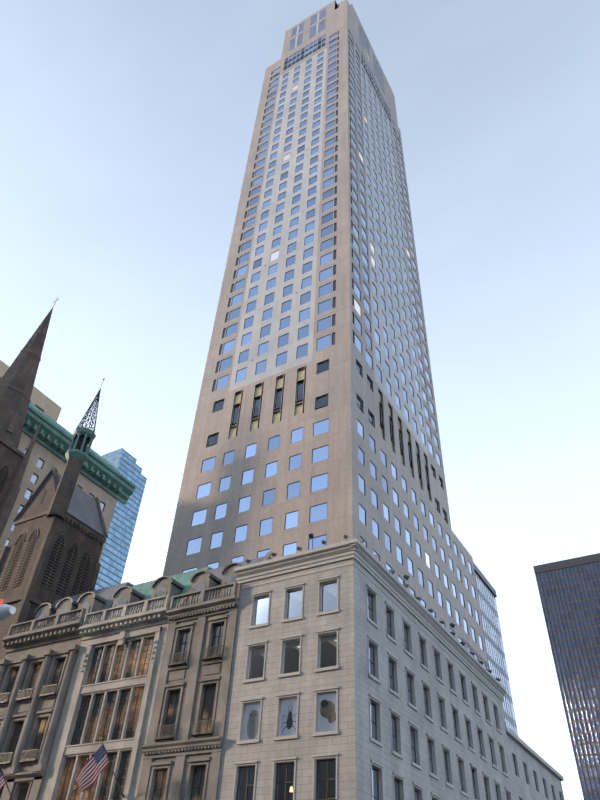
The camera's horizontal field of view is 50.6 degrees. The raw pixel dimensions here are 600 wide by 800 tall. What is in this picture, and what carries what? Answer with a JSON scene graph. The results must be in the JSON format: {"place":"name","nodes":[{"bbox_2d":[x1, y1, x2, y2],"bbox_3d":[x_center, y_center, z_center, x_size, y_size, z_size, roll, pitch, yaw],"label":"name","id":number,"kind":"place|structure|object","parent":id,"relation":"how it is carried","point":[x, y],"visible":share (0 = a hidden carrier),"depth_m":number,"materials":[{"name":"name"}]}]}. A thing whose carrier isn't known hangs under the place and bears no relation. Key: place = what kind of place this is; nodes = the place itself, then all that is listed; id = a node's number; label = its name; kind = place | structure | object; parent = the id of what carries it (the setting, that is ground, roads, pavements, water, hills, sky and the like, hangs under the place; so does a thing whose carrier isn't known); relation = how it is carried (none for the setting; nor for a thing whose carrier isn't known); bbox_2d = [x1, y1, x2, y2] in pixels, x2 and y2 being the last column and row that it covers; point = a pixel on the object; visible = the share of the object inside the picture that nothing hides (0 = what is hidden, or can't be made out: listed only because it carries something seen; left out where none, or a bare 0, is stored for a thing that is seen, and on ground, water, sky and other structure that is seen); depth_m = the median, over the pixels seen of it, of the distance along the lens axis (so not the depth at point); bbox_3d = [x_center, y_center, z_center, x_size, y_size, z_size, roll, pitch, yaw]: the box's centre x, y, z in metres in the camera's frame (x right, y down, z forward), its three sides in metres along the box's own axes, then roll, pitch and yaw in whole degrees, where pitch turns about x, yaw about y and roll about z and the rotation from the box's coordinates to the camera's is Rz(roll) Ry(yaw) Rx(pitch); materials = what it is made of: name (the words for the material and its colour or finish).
{"place":"outdoors","nodes":[
{"label":"outdoors","id":0,"kind":"place"},
{"bbox_2d":[0,297,107,659],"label":"church","id":1,"kind":"structure","parent":0,"point":[50,553],"depth_m":77.46,"materials":[{"name":"stone"}]},
{"bbox_2d":[0,360,599,799],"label":"background buildings","id":2,"kind":"structure","parent":0,"point":[114,482],"depth_m":241.80,"materials":[{"name":"glass"}]},
{"bbox_2d":[0,0,599,799],"label":"sky","id":3,"kind":"structure","parent":0,"point":[127,126],"materials":[{"name":"blue"}]},
{"bbox_2d":[163,0,489,672],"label":"tower","id":4,"kind":"structure","parent":0,"point":[316,414],"depth_m":90.12,"materials":[{"name":"stone"}]},
{"bbox_3d":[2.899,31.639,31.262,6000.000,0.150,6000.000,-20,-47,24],"label":"ground","id":5,"kind":"structure","parent":0,"visible":0},
{"bbox_2d":[0,599,15,620],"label":"street lamp arm","id":6,"kind":"object","parent":5,"relation":"on","point":[7,611],"visible":1,"depth_m":19.49},
{"bbox_2d":[0,551,271,799],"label":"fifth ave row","id":7,"kind":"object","parent":5,"relation":"on","point":[138,676],"visible":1,"depth_m":52.76,"materials":[{"name":"stone"}]},
{"bbox_2d":[0,765,12,799],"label":"flag","id":8,"kind":"object","parent":7,"relation":"attached to","point":[3,782],"visible":1,"depth_m":50.20,"materials":[{"name":"multicoloured fabric"}]},
{"bbox_2d":[75,734,123,797],"bbox_3d":[-14.278,27.032,46.541,1.932,3.765,3.685,-20,-47,24],"label":"flag","id":9,"kind":"object","parent":7,"relation":"attached to","point":[95,765],"visible":0.98,"depth_m":45.80,"materials":[{"name":"fabric"},{"name":"metal"}]},
{"bbox_2d":[217,533,564,799],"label":"corner building","id":10,"kind":"structure","parent":5,"relation":"on","point":[359,671],"depth_m":47.88,"materials":[{"name":"stone"}]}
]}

